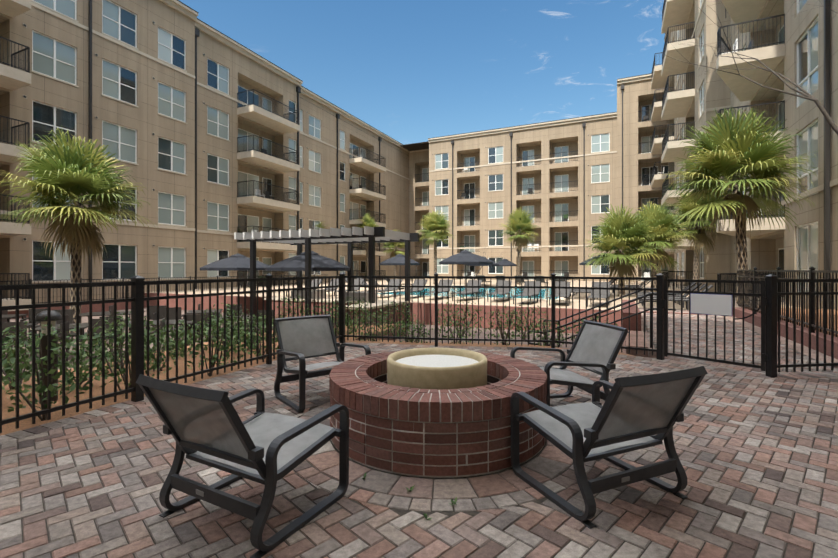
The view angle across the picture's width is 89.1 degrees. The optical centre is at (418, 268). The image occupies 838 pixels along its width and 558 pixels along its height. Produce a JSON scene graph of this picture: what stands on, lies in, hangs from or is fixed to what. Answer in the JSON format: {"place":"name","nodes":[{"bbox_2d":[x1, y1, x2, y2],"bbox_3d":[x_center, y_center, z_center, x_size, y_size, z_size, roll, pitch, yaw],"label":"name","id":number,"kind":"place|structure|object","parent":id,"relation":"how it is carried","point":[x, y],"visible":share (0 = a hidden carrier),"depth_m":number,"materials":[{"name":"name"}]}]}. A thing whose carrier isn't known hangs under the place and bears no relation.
{"place":"outdoors","nodes":[
{"label":"outdoors","id":0,"kind":"place"},
{"bbox_2d":[2,308,575,436],"bbox_3d":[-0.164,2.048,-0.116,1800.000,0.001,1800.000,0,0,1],"label":"courtyard ground","id":1,"kind":"structure","parent":0,"point":[85,320],"depth_m":12.84,"materials":[{"name":"brown soil"}]},
{"bbox_2d":[2,308,46,338],"bbox_3d":[-11.465,1.593,11.579,1.846,0.910,1.838,0,0,23],"label":"dining set","id":2,"kind":"object","parent":1,"relation":"on","point":[6,317],"visible":0.25,"depth_m":12.02,"materials":[{"name":"brown metal"}]},
{"bbox_2d":[12,320,60,357],"bbox_3d":[-9.602,1.593,9.447,1.986,0.910,2.433,0,0,31],"label":"dining set","id":3,"kind":"object","parent":1,"relation":"on","point":[57,322],"visible":0.04,"depth_m":10.03,"materials":[{"name":"brown metal"}]},
{"bbox_2d":[2,315,123,360],"bbox_3d":[-7.998,1.593,9.620,1.838,0.910,1.846,0,0,20],"label":"dining set","id":4,"kind":"object","parent":1,"relation":"on","point":[68,326],"visible":0.15,"depth_m":9.14,"materials":[{"name":"brown metal"}]},
{"bbox_2d":[8,300,146,318],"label":"retaining wall","id":5,"kind":"structure","parent":1,"relation":"on","point":[98,307],"depth_m":20.00,"materials":[{"name":"red brick"}]},
{"bbox_2d":[0,274,327,303],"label":"terrace fence","id":6,"kind":"object","parent":5,"relation":"on","point":[123,278],"visible":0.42,"depth_m":21.38,"materials":[{"name":"black metal"}]},
{"bbox_2d":[0,125,158,332],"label":"palm","id":7,"kind":"object","parent":1,"relation":"on","point":[63,170],"depth_m":12.61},
{"bbox_2d":[54,305,165,343],"bbox_3d":[-8.950,1.593,12.436,1.986,0.910,2.433,0,0,31],"label":"dining set","id":8,"kind":"object","parent":1,"relation":"on","point":[152,310],"visible":0.21,"depth_m":12.30,"materials":[{"name":"brown metal"}]},
{"bbox_2d":[87,312,219,352],"bbox_3d":[-6.287,1.593,10.290,1.986,0.910,2.433,0,0,31],"label":"dining set","id":9,"kind":"object","parent":1,"relation":"on","point":[162,322],"visible":0.25,"depth_m":9.76,"materials":[{"name":"brown metal"}]},
{"bbox_2d":[162,303,242,334],"bbox_3d":[-6.540,1.593,12.995,1.838,0.910,1.846,0,0,23],"label":"dining set","id":10,"kind":"object","parent":1,"relation":"on","point":[172,313],"visible":0.17,"depth_m":12.58,"materials":[{"name":"brown metal"}]},
{"bbox_2d":[0,0,409,310],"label":"apartment building","id":11,"kind":"structure","parent":1,"relation":"on","point":[214,139],"depth_m":25.36,"materials":[{"name":"beige brick"}]},
{"bbox_2d":[187,310,272,344],"bbox_3d":[-4.871,1.593,11.166,1.846,0.910,1.838,0,0,23],"label":"dining set","id":12,"kind":"object","parent":1,"relation":"on","point":[190,317],"visible":0.04,"depth_m":10.70,"materials":[{"name":"brown metal"}]},
{"bbox_2d":[200,253,268,315],"bbox_3d":[-7.654,0.698,18.015,2.686,2.700,2.686,0,0,1],"label":"patio umbrella","id":13,"kind":"object","parent":1,"relation":"on","point":[237,262],"visible":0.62,"depth_m":17.18,"materials":[{"name":"fabric"}]},
{"bbox_2d":[266,251,349,270],"bbox_3d":[-3.808,0.698,14.848,2.686,2.700,2.686,0,0,1],"label":"patio umbrella","id":14,"kind":"object","parent":1,"relation":"on","point":[318,263],"visible":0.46,"depth_m":13.98,"materials":[{"name":"fabric"}]},
{"bbox_2d":[234,226,418,339],"bbox_3d":[-3.021,0.433,13.819,5.650,3.230,4.150,0,0,25],"label":"pergola","id":15,"kind":"object","parent":1,"relation":"on","point":[371,236],"visible":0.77,"depth_m":13.21,"materials":[{"name":"wood"}]},
{"bbox_2d":[0,308,837,557],"bbox_3d":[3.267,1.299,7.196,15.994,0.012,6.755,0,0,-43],"label":"patio paving","id":16,"kind":"structure","parent":1,"relation":"on","point":[551,461],"depth_m":2.50,"materials":[{"name":"red brick"}]},
{"bbox_2d":[136,374,348,557],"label":"lounge chair","id":17,"kind":"object","parent":16,"relation":"on","point":[208,427],"visible":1,"depth_m":2.14,"materials":[{"name":"grey metal"}]},
{"bbox_2d":[274,314,370,412],"bbox_3d":[-1.027,0.910,4.351,0.742,0.777,0.826,0,0,-39],"label":"lounge chair","id":18,"kind":"object","parent":16,"relation":"on","point":[301,338],"visible":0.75,"depth_m":4.45,"materials":[{"name":"grey metal"}]},
{"bbox_2d":[362,473,457,519],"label":"weeds","id":19,"kind":"object","parent":16,"relation":"on","point":[411,489],"visible":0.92,"depth_m":2.36,"materials":[{"name":"green plant"}]},
{"bbox_2d":[0,272,837,432],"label":"patio fence","id":20,"kind":"object","parent":16,"relation":"on","point":[137,283],"visible":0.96,"depth_m":5.14,"materials":[{"name":"black metal"}]},
{"bbox_2d":[661,279,767,370],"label":"patio gate","id":21,"kind":"structure","parent":20,"relation":"attached to","point":[707,303],"depth_m":5.55,"materials":[{"name":"black metal"}]},
{"bbox_2d":[329,351,546,477],"bbox_3d":[0.147,1.062,3.499,1.730,0.472,1.732,0,0,1],"label":"brick fire pit","id":22,"kind":"object","parent":16,"relation":"on","point":[441,433],"visible":0.75,"depth_m":2.73,"materials":[{"name":"red brick"}]},
{"bbox_2d":[387,348,486,389],"bbox_3d":[0.148,1.005,3.499,0.818,0.563,0.818,0,0,1],"label":"fire bowl","id":23,"kind":"object","parent":22,"relation":"in","point":[438,368],"visible":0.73,"depth_m":3.25,"materials":[{"name":"beige concrete"}]},
{"bbox_2d":[510,320,628,405],"bbox_3d":[1.386,0.910,3.951,0.826,0.777,0.742,0,0,-11],"label":"patio chair","id":24,"kind":"object","parent":16,"relation":"on","point":[595,347],"visible":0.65,"depth_m":3.87,"materials":[{"name":"grey metal"}]},
{"bbox_2d":[510,366,707,528],"bbox_3d":[1.089,0.910,2.496,0.742,0.777,0.826,0,0,-23],"label":"lounge chair","id":25,"kind":"object","parent":16,"relation":"on","point":[633,413],"visible":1,"depth_m":2.34,"materials":[{"name":"grey metal"}]},
{"bbox_2d":[145,279,837,367],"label":"pool deck","id":26,"kind":"structure","parent":1,"relation":"on","point":[738,314],"depth_m":15.15,"materials":[{"name":"beige concrete"}]},
{"bbox_2d":[0,324,635,435],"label":"planting bed mulch","id":27,"kind":"object","parent":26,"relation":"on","point":[8,428],"visible":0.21,"depth_m":5.39,"materials":[{"name":"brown wood"}]},
{"bbox_2d":[35,310,61,403],"bbox_3d":[-3.867,0.951,4.448,0.230,1.035,0.230,0,0,1],"label":"bollard light","id":28,"kind":"object","parent":27,"relation":"on","point":[42,315],"visible":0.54,"depth_m":4.39,"materials":[{"name":"brown metal"}]},
{"bbox_2d":[2,295,617,420],"bbox_3d":[-1.958,0.980,7.298,9.480,1.109,6.212,0,0,-34],"label":"shrub","id":29,"kind":"object","parent":27,"relation":"in","point":[25,376],"depth_m":5.48,"materials":[{"name":"green plant"}]},
{"bbox_2d":[356,213,378,280],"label":"palm","id":30,"kind":"object","parent":26,"relation":"on","point":[368,221],"depth_m":43.80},
{"bbox_2d":[382,229,404,278],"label":"palm","id":31,"kind":"object","parent":26,"relation":"on","point":[395,244],"depth_m":43.70,"materials":[{"name":"green plant"}]},
{"bbox_2d":[379,254,419,288],"bbox_3d":[-1.200,0.178,26.905,2.501,2.240,2.501,0,0,1],"label":"patio umbrella","id":32,"kind":"object","parent":26,"relation":"on","point":[398,259],"visible":0.75,"depth_m":26.09,"materials":[{"name":"fabric"}]},
{"bbox_2d":[417,209,453,283],"bbox_3d":[1.366,-1.857,34.981,3.393,6.309,3.678,0,0,1],"label":"palm","id":33,"kind":"object","parent":26,"relation":"on","point":[436,221],"depth_m":34.45,"materials":[{"name":"green plant"}]},
{"bbox_2d":[439,250,492,285],"bbox_3d":[2.303,0.178,21.244,2.594,2.240,2.594,0,0,1],"label":"patio umbrella","id":34,"kind":"object","parent":26,"relation":"on","point":[465,257],"visible":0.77,"depth_m":20.45,"materials":[{"name":"fabric"}]},
{"bbox_2d":[466,256,498,285],"bbox_3d":[4.902,0.178,32.801,2.409,2.240,2.409,0,0,1],"label":"patio umbrella","id":35,"kind":"object","parent":26,"relation":"on","point":[493,264],"visible":0.31,"depth_m":32.00,"materials":[{"name":"fabric"}]},
{"bbox_2d":[286,275,712,309],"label":"pool loungers","id":36,"kind":"object","parent":26,"relation":"on","point":[537,290],"visible":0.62,"depth_m":17.77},
{"bbox_2d":[498,259,516,265],"bbox_3d":[8.021,0.178,39.749,2.040,2.240,2.040,0,0,1],"label":"patio umbrella","id":37,"kind":"object","parent":26,"relation":"on","point":[504,262],"visible":0.71,"depth_m":39.09,"materials":[{"name":"fabric"}]},
{"bbox_2d":[499,207,539,284],"bbox_3d":[8.092,-1.889,34.847,3.611,6.374,3.440,0,0,1],"label":"palm","id":38,"kind":"object","parent":26,"relation":"on","point":[519,220],"depth_m":34.42,"materials":[{"name":"green plant"}]},
{"bbox_2d":[579,256,608,264],"bbox_3d":[11.286,0.178,25.991,2.594,2.240,2.594,0,0,1],"label":"patio umbrella","id":39,"kind":"object","parent":26,"relation":"on","point":[583,263],"visible":0.15,"depth_m":25.71,"materials":[{"name":"fabric"}]},
{"bbox_2d":[581,204,665,296],"bbox_3d":[9.302,-0.854,19.735,3.629,4.304,3.773,0,0,1],"label":"palm","id":40,"kind":"object","parent":26,"relation":"on","point":[627,233],"depth_m":19.25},
{"bbox_2d":[634,201,682,273],"bbox_3d":[14.748,-1.522,26.607,3.645,5.640,3.692,0,0,1],"label":"palm","id":41,"kind":"object","parent":26,"relation":"on","point":[666,213],"depth_m":26.38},
{"bbox_2d":[634,202,695,291],"bbox_3d":[12.296,-1.071,22.197,3.537,4.738,3.462,0,0,1],"label":"palm","id":42,"kind":"object","parent":26,"relation":"on","point":[665,226],"depth_m":21.75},
{"bbox_2d":[667,189,727,286],"bbox_3d":[15.591,-1.748,23.554,3.870,5.611,3.946,0,0,1],"label":"palm","id":43,"kind":"object","parent":26,"relation":"on","point":[701,239],"depth_m":23.34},
{"bbox_2d":[662,107,823,302],"bbox_3d":[9.815,-1.978,13.144,4.253,6.071,4.157,0,0,1],"label":"palm tree","id":44,"kind":"object","parent":26,"relation":"on","point":[741,148],"depth_m":12.78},
{"bbox_2d":[737,267,837,336],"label":"planter fence","id":45,"kind":"object","parent":26,"relation":"on","point":[812,271],"visible":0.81,"depth_m":7.78,"materials":[{"name":"black metal"}]},
{"bbox_2d":[527,288,675,347],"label":"stair handrails","id":46,"kind":"object","parent":1,"relation":"on","point":[611,308],"visible":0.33,"depth_m":7.59,"materials":[{"name":"black metal"}]},
{"bbox_2d":[651,0,837,309],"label":"apartment building","id":47,"kind":"structure","parent":1,"relation":"on","point":[800,48],"depth_m":17.60,"materials":[{"name":"beige brick"}]},
{"bbox_2d":[666,0,837,134],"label":"bare tree","id":48,"kind":"object","parent":1,"relation":"on","point":[808,96],"visible":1,"depth_m":9.63,"materials":[{"name":"brown plant"}]},
{"bbox_2d":[179,0,664,144],"label":"sky","id":49,"kind":"structure","parent":0,"point":[414,71],"materials":[{"name":"blue"}]},
{"bbox_2d":[400,73,667,281],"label":"apartment building","id":50,"kind":"structure","parent":0,"point":[566,182],"depth_m":46.93,"materials":[{"name":"beige brick"}]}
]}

